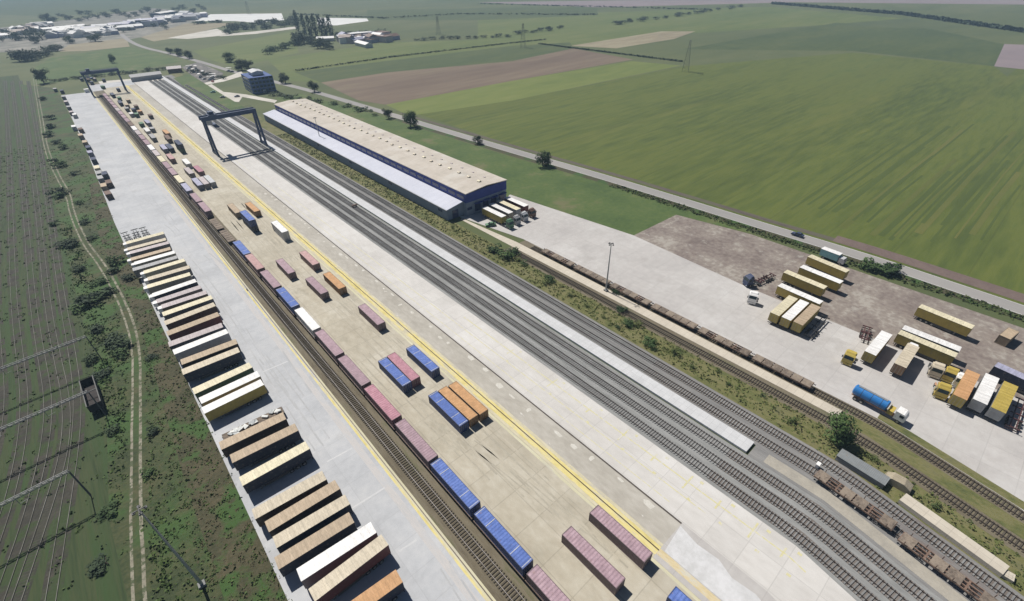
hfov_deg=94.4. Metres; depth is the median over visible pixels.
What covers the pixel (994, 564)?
loading dock
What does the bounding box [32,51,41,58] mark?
tree
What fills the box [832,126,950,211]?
mown lane
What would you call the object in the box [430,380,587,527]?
tyre mark
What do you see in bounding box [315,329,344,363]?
shipping container
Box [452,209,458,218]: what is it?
door
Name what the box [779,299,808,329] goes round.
semi trailer
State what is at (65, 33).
house
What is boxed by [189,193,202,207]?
shipping container
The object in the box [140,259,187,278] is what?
semi trailer
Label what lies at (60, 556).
weeds
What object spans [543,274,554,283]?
bush
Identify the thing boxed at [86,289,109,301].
bush
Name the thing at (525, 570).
door
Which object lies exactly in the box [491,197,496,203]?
dock door
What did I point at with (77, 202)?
bush
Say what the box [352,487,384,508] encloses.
repair strip
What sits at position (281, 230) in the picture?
shipping container
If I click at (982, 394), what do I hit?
semi trailer
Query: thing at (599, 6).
hedgerow
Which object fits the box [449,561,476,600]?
tyre mark
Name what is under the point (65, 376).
railway track
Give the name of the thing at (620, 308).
bush
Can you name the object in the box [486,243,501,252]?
bush
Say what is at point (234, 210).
shipping container
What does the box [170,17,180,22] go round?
shed
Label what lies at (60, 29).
house
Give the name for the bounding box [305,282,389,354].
tyre mark
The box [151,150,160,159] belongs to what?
shipping container
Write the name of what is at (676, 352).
bush
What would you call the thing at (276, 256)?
tyre mark
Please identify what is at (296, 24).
poplar tree
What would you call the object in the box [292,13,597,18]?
hedgerow
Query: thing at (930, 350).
semi trailer
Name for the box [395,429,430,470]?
flat wagon
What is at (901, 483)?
sand heap
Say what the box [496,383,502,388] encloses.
lane patch
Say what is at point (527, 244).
side trackbed
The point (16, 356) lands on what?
railway track
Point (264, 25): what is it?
tree
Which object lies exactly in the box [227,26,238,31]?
tree
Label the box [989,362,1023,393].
semi trailer
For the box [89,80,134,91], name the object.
concrete apron
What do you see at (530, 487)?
tyre mark
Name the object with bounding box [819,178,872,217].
mown lane
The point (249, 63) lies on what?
tree
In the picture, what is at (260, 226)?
tyre mark
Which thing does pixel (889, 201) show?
mown lane
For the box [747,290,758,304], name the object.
lorry tractor
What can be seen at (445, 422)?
tyre mark
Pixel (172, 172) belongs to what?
shipping container
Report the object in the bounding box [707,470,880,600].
railway track
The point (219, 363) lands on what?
semi trailer
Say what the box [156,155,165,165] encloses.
shipping container
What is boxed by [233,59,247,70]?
tree
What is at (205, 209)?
shipping container
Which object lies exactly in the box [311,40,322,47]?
tree
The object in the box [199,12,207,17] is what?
shed
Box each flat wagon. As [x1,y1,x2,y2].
[209,218,223,230]
[219,229,235,242]
[339,365,364,394]
[365,395,395,429]
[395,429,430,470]
[430,471,473,518]
[473,517,526,579]
[541,248,575,266]
[573,264,611,284]
[609,282,652,305]
[651,303,699,329]
[696,326,752,356]
[750,354,815,388]
[812,468,900,531]
[895,530,998,600]
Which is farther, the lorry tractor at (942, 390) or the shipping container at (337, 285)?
the shipping container at (337, 285)
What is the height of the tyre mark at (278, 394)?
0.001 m
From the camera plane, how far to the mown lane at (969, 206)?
202.65 m
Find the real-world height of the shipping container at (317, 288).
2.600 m
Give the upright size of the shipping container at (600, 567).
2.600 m
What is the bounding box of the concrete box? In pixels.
[1001,570,1015,583]
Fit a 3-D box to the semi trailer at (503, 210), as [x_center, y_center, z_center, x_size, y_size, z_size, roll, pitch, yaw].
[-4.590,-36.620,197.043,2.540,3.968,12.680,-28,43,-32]
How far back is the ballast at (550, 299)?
145.14 m
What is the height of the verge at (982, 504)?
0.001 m
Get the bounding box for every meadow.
[32,47,181,84]
[275,94,754,234]
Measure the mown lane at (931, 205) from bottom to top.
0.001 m
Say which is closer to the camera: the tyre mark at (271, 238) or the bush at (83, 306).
the bush at (83, 306)
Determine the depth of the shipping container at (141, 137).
289.53 m
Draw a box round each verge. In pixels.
[87,169,287,600]
[170,73,1023,595]
[174,74,244,110]
[386,116,1021,320]
[846,414,1023,539]
[878,413,1023,509]
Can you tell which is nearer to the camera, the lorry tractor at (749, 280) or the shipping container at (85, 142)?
the lorry tractor at (749, 280)
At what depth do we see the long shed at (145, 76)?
463.01 m
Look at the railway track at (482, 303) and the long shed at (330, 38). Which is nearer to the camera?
the railway track at (482, 303)
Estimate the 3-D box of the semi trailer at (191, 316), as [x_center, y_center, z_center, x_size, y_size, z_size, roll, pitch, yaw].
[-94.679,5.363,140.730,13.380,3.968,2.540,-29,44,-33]
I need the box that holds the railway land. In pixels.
[0,75,127,600]
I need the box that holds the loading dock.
[897,493,1009,576]
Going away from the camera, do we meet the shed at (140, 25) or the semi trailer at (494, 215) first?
the semi trailer at (494, 215)
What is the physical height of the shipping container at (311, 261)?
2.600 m
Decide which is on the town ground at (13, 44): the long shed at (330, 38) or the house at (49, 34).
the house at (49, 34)
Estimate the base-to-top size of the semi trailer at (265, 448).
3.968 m
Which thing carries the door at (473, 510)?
in the shipping container at (460, 492)
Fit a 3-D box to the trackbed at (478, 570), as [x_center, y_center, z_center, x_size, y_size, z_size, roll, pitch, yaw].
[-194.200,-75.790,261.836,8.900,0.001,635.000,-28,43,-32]
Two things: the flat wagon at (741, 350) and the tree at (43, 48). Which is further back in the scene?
the tree at (43, 48)
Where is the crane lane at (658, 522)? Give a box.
[125,84,680,553]
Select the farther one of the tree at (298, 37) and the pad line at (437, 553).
the tree at (298, 37)
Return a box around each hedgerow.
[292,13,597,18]
[295,39,545,70]
[478,3,708,9]
[538,43,682,61]
[771,1,1023,32]
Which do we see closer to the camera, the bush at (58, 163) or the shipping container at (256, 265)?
the shipping container at (256, 265)
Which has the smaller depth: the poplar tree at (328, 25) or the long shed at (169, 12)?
the poplar tree at (328, 25)
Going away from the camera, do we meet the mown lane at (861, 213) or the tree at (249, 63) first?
the mown lane at (861, 213)
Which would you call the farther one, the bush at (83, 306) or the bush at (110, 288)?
the bush at (110, 288)
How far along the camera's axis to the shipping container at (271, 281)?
153.91 m
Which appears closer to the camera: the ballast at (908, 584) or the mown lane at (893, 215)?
the ballast at (908, 584)
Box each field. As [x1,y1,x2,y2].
[0,0,248,16]
[60,38,129,51]
[193,31,298,66]
[268,37,568,81]
[295,42,572,81]
[321,49,632,104]
[367,7,596,19]
[387,61,680,114]
[419,53,1023,304]
[478,7,903,44]
[483,0,1023,6]
[572,31,694,47]
[687,25,1003,65]
[756,23,854,38]
[994,44,1023,68]
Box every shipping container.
[77,133,84,139]
[82,140,88,146]
[85,145,92,150]
[86,150,94,156]
[90,157,98,164]
[93,165,100,170]
[96,175,104,182]
[100,182,108,190]
[101,171,109,179]
[103,190,114,199]
[105,179,113,188]
[134,130,141,137]
[138,134,145,143]
[142,139,150,147]
[143,127,151,135]
[144,119,151,126]
[147,144,155,153]
[148,133,157,141]
[149,127,155,132]
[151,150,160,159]
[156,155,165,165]
[159,144,169,153]
[162,129,171,136]
[162,161,171,172]
[163,135,173,143]
[165,143,174,152]
[166,153,176,163]
[167,168,177,179]
[173,139,183,148]
[173,175,184,187]
[176,146,185,153]
[180,183,193,195]
[181,158,192,168]
[183,167,195,177]
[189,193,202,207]
[191,177,204,190]
[193,165,204,176]
[197,176,210,189]
[198,201,213,217]
[203,175,216,187]
[227,203,241,218]
[233,240,250,260]
[239,210,256,226]
[242,218,259,232]
[245,202,261,217]
[245,253,264,275]
[260,270,281,294]
[271,220,290,241]
[275,258,296,279]
[275,287,299,313]
[294,307,320,337]
[299,250,320,271]
[305,276,329,300]
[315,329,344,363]
[323,271,347,295]
[338,355,370,393]
[358,303,386,331]
[364,384,401,427]
[378,357,412,393]
[387,352,420,387]
[395,418,437,469]
[406,344,439,378]
[428,390,468,433]
[430,458,480,516]
[438,386,478,427]
[448,381,488,421]
[474,506,532,576]
[526,564,570,600]
[561,526,625,595]
[589,505,652,569]
[666,586,691,600]
[994,327,1018,346]
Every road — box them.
[119,34,1023,314]
[134,80,855,600]
[205,71,242,84]
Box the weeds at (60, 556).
[0,149,128,589]
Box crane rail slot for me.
[137,85,681,523]
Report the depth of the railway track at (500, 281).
142.44 m
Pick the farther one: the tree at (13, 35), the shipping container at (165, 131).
the tree at (13, 35)
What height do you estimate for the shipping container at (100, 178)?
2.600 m
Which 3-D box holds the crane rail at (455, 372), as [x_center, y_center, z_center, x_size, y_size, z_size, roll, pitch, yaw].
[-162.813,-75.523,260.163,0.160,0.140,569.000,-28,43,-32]
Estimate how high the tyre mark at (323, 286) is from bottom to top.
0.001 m
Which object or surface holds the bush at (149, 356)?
on the dry verge at (220, 541)
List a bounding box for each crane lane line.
[131,92,700,600]
[132,92,654,556]
[136,92,662,546]
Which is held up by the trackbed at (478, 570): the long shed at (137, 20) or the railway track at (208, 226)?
the railway track at (208, 226)
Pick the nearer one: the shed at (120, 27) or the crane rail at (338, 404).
the crane rail at (338, 404)
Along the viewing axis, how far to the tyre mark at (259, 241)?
184.00 m
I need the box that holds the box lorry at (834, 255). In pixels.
[819,247,846,264]
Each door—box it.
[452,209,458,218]
[471,506,475,515]
[475,203,480,210]
[475,502,479,511]
[483,200,488,206]
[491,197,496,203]
[499,194,504,200]
[523,565,527,575]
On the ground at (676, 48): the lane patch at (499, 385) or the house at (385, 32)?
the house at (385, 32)
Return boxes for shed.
[39,24,84,29]
[108,22,121,24]
[116,25,134,30]
[128,23,143,28]
[129,71,162,81]
[135,18,156,22]
[141,21,158,26]
[147,19,163,24]
[150,10,175,17]
[166,65,182,73]
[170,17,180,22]
[172,15,185,21]
[179,14,197,19]
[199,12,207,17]
[316,36,334,40]
[354,40,372,47]
[835,448,889,488]
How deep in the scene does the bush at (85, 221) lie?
200.23 m
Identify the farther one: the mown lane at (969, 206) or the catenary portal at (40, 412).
the mown lane at (969, 206)
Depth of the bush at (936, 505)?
90.21 m
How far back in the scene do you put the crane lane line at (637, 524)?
118.22 m
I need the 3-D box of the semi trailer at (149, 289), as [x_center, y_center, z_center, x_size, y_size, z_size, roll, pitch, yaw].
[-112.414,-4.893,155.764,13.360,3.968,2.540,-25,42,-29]
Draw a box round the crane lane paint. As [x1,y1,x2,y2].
[656,548,720,600]
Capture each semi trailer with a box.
[123,232,166,248]
[124,238,166,253]
[126,241,171,257]
[127,247,171,264]
[131,251,175,267]
[132,255,178,277]
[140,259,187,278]
[143,272,192,294]
[144,265,193,284]
[149,279,197,300]
[152,285,202,308]
[157,290,207,312]
[162,295,215,319]
[164,303,218,329]
[166,312,222,340]
[168,323,223,353]
[173,329,231,361]
[180,339,240,367]
[181,347,243,381]
[192,363,253,401]
[199,371,263,405]
[201,379,267,420]
[219,412,288,457]
[230,423,301,470]
[239,442,312,493]
[252,471,327,526]
[265,480,342,537]
[273,495,352,553]
[274,512,356,576]
[296,522,377,588]
[308,535,390,600]
[352,569,404,600]
[482,206,505,223]
[489,203,512,218]
[497,200,520,214]
[504,196,528,211]
[767,295,797,324]
[775,283,822,306]
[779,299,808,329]
[781,270,826,295]
[790,304,820,334]
[797,265,842,290]
[805,255,849,279]
[860,331,891,364]
[889,342,919,377]
[893,330,957,365]
[901,325,961,352]
[913,304,974,336]
[946,369,979,409]
[966,373,999,414]
[983,381,1017,422]
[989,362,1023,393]
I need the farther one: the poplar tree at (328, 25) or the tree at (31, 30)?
the tree at (31, 30)
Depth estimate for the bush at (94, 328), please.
139.15 m
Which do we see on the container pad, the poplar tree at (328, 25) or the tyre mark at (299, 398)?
the tyre mark at (299, 398)
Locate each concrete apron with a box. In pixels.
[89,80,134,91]
[653,523,775,600]
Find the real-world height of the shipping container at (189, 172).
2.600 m
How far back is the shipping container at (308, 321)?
135.98 m
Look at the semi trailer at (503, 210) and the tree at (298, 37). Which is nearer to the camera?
the semi trailer at (503, 210)
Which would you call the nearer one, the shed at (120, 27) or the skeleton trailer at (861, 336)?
the skeleton trailer at (861, 336)
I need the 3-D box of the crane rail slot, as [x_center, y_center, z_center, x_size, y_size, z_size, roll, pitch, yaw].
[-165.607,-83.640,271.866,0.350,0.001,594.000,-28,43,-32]
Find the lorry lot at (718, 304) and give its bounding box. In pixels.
[461,195,1023,510]
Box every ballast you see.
[150,80,942,600]
[164,75,1023,600]
[318,190,720,463]
[328,206,710,474]
[329,190,729,452]
[360,194,646,369]
[364,190,655,361]
[644,367,981,595]
[653,360,1023,600]
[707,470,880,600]
[717,461,905,600]
[726,450,933,600]
[748,445,969,600]
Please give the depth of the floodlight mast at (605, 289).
147.56 m
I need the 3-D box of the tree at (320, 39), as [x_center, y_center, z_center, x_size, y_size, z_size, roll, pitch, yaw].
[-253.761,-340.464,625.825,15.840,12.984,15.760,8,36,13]
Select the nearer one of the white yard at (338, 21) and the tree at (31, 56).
the tree at (31, 56)
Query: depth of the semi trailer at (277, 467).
96.78 m
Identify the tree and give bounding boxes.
[5,32,22,40]
[6,49,25,61]
[16,49,29,60]
[20,48,37,60]
[22,32,34,38]
[26,27,38,36]
[28,35,38,42]
[30,67,49,82]
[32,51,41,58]
[33,32,45,39]
[37,13,54,21]
[40,46,51,52]
[48,44,63,50]
[61,35,74,42]
[85,33,102,41]
[108,54,115,62]
[165,47,172,52]
[173,47,182,55]
[183,50,192,58]
[222,51,235,61]
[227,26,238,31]
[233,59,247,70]
[244,60,253,68]
[259,23,270,28]
[278,72,288,83]
[291,34,303,44]
[292,10,299,30]
[297,30,306,43]
[299,13,306,33]
[305,15,312,35]
[306,37,314,45]
[307,80,318,91]
[310,13,318,36]
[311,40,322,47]
[315,37,323,47]
[316,15,324,35]
[320,17,328,35]
[325,14,333,35]
[325,40,333,48]
[381,108,392,117]
[402,110,418,126]
[473,135,482,143]
[535,150,552,165]
[822,407,861,448]
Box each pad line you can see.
[94,95,488,600]
[152,177,478,600]
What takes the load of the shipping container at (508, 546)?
on the flat wagon at (524, 577)
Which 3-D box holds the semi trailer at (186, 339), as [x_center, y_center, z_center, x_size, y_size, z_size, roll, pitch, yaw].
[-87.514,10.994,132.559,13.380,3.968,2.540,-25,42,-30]
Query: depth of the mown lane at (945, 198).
218.02 m
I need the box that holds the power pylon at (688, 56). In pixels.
[682,40,690,71]
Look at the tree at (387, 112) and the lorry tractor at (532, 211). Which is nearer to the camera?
the lorry tractor at (532, 211)
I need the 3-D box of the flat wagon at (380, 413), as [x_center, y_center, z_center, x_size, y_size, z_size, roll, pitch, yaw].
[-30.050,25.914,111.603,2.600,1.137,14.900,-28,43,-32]
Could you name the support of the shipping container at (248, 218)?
on the shipping container at (253, 229)
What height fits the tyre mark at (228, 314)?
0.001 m
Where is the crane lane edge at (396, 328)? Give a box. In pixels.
[126,87,640,541]
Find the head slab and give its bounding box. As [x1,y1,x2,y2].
[99,79,162,83]
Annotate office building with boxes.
[241,68,276,93]
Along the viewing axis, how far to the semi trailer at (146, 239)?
179.49 m
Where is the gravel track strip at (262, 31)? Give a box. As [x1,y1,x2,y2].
[219,27,295,35]
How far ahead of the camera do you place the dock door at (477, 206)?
200.53 m
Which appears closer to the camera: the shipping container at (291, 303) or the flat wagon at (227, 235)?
the shipping container at (291, 303)
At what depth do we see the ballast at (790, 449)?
113.17 m
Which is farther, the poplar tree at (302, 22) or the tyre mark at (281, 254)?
the poplar tree at (302, 22)
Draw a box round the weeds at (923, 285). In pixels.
[609,184,1023,321]
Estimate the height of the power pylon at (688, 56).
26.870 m
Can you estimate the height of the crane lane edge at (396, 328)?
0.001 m
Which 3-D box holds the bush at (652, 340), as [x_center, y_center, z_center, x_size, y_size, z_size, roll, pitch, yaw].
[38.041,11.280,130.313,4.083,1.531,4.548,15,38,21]
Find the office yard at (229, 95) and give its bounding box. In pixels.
[208,84,276,102]
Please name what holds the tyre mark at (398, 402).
on the container yard at (533, 528)
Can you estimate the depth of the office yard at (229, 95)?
396.06 m
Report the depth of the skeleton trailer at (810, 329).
132.79 m
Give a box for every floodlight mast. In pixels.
[131,505,205,588]
[603,242,613,291]
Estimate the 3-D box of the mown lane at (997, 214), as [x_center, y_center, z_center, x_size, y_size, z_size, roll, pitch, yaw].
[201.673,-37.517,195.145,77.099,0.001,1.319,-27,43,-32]
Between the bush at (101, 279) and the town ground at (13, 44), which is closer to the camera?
the bush at (101, 279)
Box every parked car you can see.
[485,221,495,226]
[791,232,803,237]
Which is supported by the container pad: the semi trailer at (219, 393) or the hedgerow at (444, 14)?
the semi trailer at (219, 393)
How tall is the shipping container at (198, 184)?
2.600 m
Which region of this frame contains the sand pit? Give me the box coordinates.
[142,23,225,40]
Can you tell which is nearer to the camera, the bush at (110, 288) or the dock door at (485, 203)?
the bush at (110, 288)
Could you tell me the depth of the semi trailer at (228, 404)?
112.25 m
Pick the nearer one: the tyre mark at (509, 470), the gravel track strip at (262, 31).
the tyre mark at (509, 470)
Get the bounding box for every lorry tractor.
[501,218,513,228]
[512,214,520,224]
[519,211,528,220]
[527,207,536,217]
[742,273,760,286]
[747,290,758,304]
[840,349,857,366]
[927,361,945,378]
[932,381,951,400]
[940,366,959,383]
[951,372,964,386]
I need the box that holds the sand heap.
[885,471,912,494]
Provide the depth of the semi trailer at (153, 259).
166.77 m
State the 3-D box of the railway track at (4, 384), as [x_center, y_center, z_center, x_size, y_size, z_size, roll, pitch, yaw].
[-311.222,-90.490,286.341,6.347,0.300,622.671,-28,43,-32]
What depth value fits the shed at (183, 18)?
999.81 m
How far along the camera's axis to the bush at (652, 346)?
128.43 m
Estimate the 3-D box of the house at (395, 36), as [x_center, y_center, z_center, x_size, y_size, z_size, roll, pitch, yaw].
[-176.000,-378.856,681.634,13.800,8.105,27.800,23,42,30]
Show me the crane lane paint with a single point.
(688, 577)
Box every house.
[0,33,11,38]
[31,22,43,26]
[45,31,58,38]
[51,27,73,30]
[58,30,74,36]
[67,31,82,37]
[82,28,100,33]
[82,31,94,36]
[102,31,111,35]
[108,30,118,34]
[337,34,353,43]
[338,37,346,43]
[348,31,368,34]
[350,36,364,43]
[365,33,376,38]
[365,38,378,42]
[374,30,389,33]
[376,35,392,42]
[384,33,399,39]
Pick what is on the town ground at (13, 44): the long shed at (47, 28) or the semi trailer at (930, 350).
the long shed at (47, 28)
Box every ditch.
[399,113,1022,302]
[833,236,1023,302]
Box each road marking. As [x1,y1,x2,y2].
[234,159,669,501]
[278,187,705,513]
[401,119,1016,312]
[404,116,1023,305]
[464,317,805,572]
[747,523,758,537]
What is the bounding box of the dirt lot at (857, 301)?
[634,215,1023,398]
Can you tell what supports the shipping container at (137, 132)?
on the flat wagon
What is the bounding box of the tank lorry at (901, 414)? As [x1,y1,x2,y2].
[852,384,908,423]
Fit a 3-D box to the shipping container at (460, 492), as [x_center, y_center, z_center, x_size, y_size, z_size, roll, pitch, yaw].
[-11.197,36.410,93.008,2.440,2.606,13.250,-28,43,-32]
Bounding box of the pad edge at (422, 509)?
[93,92,495,600]
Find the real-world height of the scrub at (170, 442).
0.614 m
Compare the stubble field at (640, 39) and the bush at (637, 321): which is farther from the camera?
the stubble field at (640, 39)
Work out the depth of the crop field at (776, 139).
283.89 m
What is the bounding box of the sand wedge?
[170,29,228,38]
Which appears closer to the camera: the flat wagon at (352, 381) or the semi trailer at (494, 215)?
the flat wagon at (352, 381)
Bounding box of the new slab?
[665,526,760,600]
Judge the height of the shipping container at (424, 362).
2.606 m
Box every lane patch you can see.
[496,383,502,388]
[644,499,654,508]
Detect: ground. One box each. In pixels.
[0,0,1023,592]
[0,8,208,51]
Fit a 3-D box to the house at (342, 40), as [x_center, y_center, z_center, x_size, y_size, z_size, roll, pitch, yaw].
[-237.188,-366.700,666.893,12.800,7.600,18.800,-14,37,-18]
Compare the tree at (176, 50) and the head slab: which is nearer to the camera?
the head slab
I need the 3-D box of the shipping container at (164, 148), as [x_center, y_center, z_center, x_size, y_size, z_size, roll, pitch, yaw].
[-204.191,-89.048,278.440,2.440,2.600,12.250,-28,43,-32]
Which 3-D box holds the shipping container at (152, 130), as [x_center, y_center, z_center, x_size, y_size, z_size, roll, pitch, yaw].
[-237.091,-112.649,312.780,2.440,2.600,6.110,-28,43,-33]
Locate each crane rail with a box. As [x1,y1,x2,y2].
[93,93,492,600]
[132,90,658,549]
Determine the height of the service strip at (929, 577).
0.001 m
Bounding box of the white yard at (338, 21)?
[317,18,367,24]
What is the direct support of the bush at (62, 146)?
on the scrub strip at (62, 130)
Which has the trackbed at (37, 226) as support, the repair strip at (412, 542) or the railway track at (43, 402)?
the railway track at (43, 402)
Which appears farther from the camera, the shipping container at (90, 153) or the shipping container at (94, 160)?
the shipping container at (90, 153)
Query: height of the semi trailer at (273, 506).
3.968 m
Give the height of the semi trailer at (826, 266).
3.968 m
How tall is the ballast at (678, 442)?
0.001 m
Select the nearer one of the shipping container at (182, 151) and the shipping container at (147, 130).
the shipping container at (182, 151)
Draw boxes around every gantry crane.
[80,66,127,95]
[198,106,268,156]
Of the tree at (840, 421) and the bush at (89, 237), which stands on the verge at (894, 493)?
the tree at (840, 421)
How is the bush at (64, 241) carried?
on the scrub strip at (62, 130)
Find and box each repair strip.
[327,448,352,461]
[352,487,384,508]
[398,539,416,551]
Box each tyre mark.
[181,256,226,314]
[186,254,233,312]
[209,253,245,288]
[215,295,240,332]
[218,310,233,335]
[236,225,285,275]
[239,332,314,450]
[240,223,277,259]
[241,203,278,244]
[245,328,323,445]
[246,289,318,381]
[249,229,305,286]
[258,226,287,254]
[258,231,305,278]
[259,359,320,443]
[261,231,292,261]
[266,356,329,438]
[282,351,311,391]
[290,255,354,316]
[295,253,360,314]
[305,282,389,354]
[325,284,384,340]
[329,294,401,357]
[342,295,401,350]
[344,295,402,348]
[347,293,407,347]
[349,350,418,423]
[356,347,425,419]
[358,341,489,479]
[364,337,496,474]
[410,390,524,497]
[417,386,531,491]
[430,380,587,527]
[437,377,588,516]
[440,568,461,600]
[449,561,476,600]
[469,428,570,526]
[472,448,567,527]
[474,440,609,552]
[475,424,627,567]
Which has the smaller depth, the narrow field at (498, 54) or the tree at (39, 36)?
the narrow field at (498, 54)
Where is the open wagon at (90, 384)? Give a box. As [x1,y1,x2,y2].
[79,375,104,412]
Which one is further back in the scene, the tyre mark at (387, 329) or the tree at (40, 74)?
the tree at (40, 74)
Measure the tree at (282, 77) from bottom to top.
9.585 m
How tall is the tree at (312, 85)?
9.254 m
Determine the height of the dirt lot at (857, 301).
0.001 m
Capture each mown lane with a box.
[791,151,880,209]
[802,141,893,201]
[808,143,899,204]
[818,129,933,208]
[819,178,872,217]
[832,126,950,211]
[839,129,963,228]
[841,147,924,208]
[852,155,932,220]
[863,124,973,213]
[866,175,922,222]
[870,159,957,235]
[878,171,951,236]
[889,148,985,239]
[894,190,942,236]
[899,165,972,238]
[914,131,1016,233]
[921,135,1007,222]
[930,136,1023,241]
[940,163,999,225]
[942,160,1009,235]
[954,151,1023,237]
[958,159,1023,243]
[969,172,1020,234]
[980,185,1020,239]
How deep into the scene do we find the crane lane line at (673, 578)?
108.94 m
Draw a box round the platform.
[161,76,753,452]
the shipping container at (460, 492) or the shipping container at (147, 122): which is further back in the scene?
the shipping container at (147, 122)
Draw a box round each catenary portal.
[0,335,101,374]
[0,390,106,435]
[0,470,91,506]
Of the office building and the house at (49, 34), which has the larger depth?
the house at (49, 34)
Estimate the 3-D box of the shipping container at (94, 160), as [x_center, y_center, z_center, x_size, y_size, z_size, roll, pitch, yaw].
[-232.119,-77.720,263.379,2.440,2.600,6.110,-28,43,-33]
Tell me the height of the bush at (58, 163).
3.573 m
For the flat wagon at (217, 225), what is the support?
on the railway track at (231, 244)
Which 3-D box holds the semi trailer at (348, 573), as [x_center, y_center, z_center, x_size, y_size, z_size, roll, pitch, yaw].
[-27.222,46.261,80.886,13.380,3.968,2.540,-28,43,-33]
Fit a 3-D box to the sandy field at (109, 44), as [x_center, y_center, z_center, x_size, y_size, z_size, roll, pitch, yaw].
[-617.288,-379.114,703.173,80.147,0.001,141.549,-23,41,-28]
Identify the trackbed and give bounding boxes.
[0,81,32,554]
[0,81,55,600]
[0,124,8,455]
[10,81,69,600]
[26,81,84,600]
[89,82,540,600]
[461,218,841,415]
[504,240,1023,557]
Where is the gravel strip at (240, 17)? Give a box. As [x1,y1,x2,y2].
[196,13,283,21]
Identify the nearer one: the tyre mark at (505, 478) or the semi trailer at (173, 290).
the tyre mark at (505, 478)
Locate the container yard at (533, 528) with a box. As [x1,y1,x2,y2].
[103,86,698,600]
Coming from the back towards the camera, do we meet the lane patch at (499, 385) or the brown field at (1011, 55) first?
the brown field at (1011, 55)
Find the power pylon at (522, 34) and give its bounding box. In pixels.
[520,23,525,47]
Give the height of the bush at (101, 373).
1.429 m
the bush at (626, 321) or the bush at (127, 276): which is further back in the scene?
the bush at (127, 276)
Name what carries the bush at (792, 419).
on the verge at (894, 493)
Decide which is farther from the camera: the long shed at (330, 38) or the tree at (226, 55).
the long shed at (330, 38)
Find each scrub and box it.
[39,139,292,600]
[48,227,196,600]
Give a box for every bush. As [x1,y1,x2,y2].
[42,130,53,136]
[43,114,55,118]
[44,187,71,195]
[45,123,55,128]
[46,158,58,161]
[48,219,57,225]
[50,160,67,166]
[51,191,64,198]
[53,237,77,247]
[58,144,67,148]
[62,242,76,248]
[67,302,90,313]
[68,290,100,308]
[71,265,85,272]
[73,200,82,204]
[79,218,90,224]
[80,352,97,365]
[84,553,107,576]
[85,234,97,239]
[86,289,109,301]
[88,323,103,333]
[89,277,110,285]
[89,367,112,381]
[93,498,117,522]
[98,330,127,347]
[99,286,118,295]
[104,266,120,273]
[104,423,118,436]
[105,254,124,266]
[107,338,132,353]
[109,348,128,358]
[120,273,135,280]
[139,466,154,478]
[145,353,158,359]
[146,425,159,436]
[261,48,274,53]
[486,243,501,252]
[496,250,515,258]
[505,247,521,255]
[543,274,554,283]
[616,305,627,311]
[622,317,632,327]
[632,319,642,326]
[642,335,657,345]
[647,343,658,350]
[669,346,681,356]
[785,416,800,426]
[857,257,883,271]
[867,453,880,462]
[874,263,897,275]
[877,262,904,273]
[927,497,943,511]
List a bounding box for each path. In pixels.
[33,78,134,600]
[35,75,146,600]
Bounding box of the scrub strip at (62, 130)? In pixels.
[20,84,224,600]
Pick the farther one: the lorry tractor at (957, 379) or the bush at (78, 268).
the bush at (78, 268)
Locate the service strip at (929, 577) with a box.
[764,455,967,600]
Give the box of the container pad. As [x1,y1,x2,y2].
[61,92,484,600]
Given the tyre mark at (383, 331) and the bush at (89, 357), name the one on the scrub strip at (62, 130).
the bush at (89, 357)
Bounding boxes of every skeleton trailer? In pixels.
[120,231,132,241]
[131,228,140,238]
[139,227,149,236]
[222,407,285,439]
[755,272,775,282]
[803,315,829,338]
[859,325,872,340]
[1004,397,1023,432]
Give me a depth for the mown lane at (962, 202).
206.16 m
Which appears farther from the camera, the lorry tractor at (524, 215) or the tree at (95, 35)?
the tree at (95, 35)
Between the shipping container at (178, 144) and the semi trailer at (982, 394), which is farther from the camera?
the shipping container at (178, 144)
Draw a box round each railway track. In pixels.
[0,84,51,600]
[0,85,28,541]
[0,330,4,437]
[10,81,70,600]
[27,82,81,600]
[99,96,526,600]
[104,98,541,600]
[148,80,879,600]
[152,79,907,600]
[158,79,935,600]
[166,77,982,594]
[185,84,1022,600]
[510,250,1023,551]
[530,246,1023,519]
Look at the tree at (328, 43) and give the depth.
612.31 m
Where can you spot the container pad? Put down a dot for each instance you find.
(416, 565)
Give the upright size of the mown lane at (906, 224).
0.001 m
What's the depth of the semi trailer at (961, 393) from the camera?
109.77 m
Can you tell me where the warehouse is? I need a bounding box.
[263,99,506,219]
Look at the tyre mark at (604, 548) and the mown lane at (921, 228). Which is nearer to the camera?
the tyre mark at (604, 548)
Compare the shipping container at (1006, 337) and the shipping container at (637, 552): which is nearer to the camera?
the shipping container at (637, 552)
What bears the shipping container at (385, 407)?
on the flat wagon at (380, 413)
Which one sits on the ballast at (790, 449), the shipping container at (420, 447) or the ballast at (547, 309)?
the ballast at (547, 309)

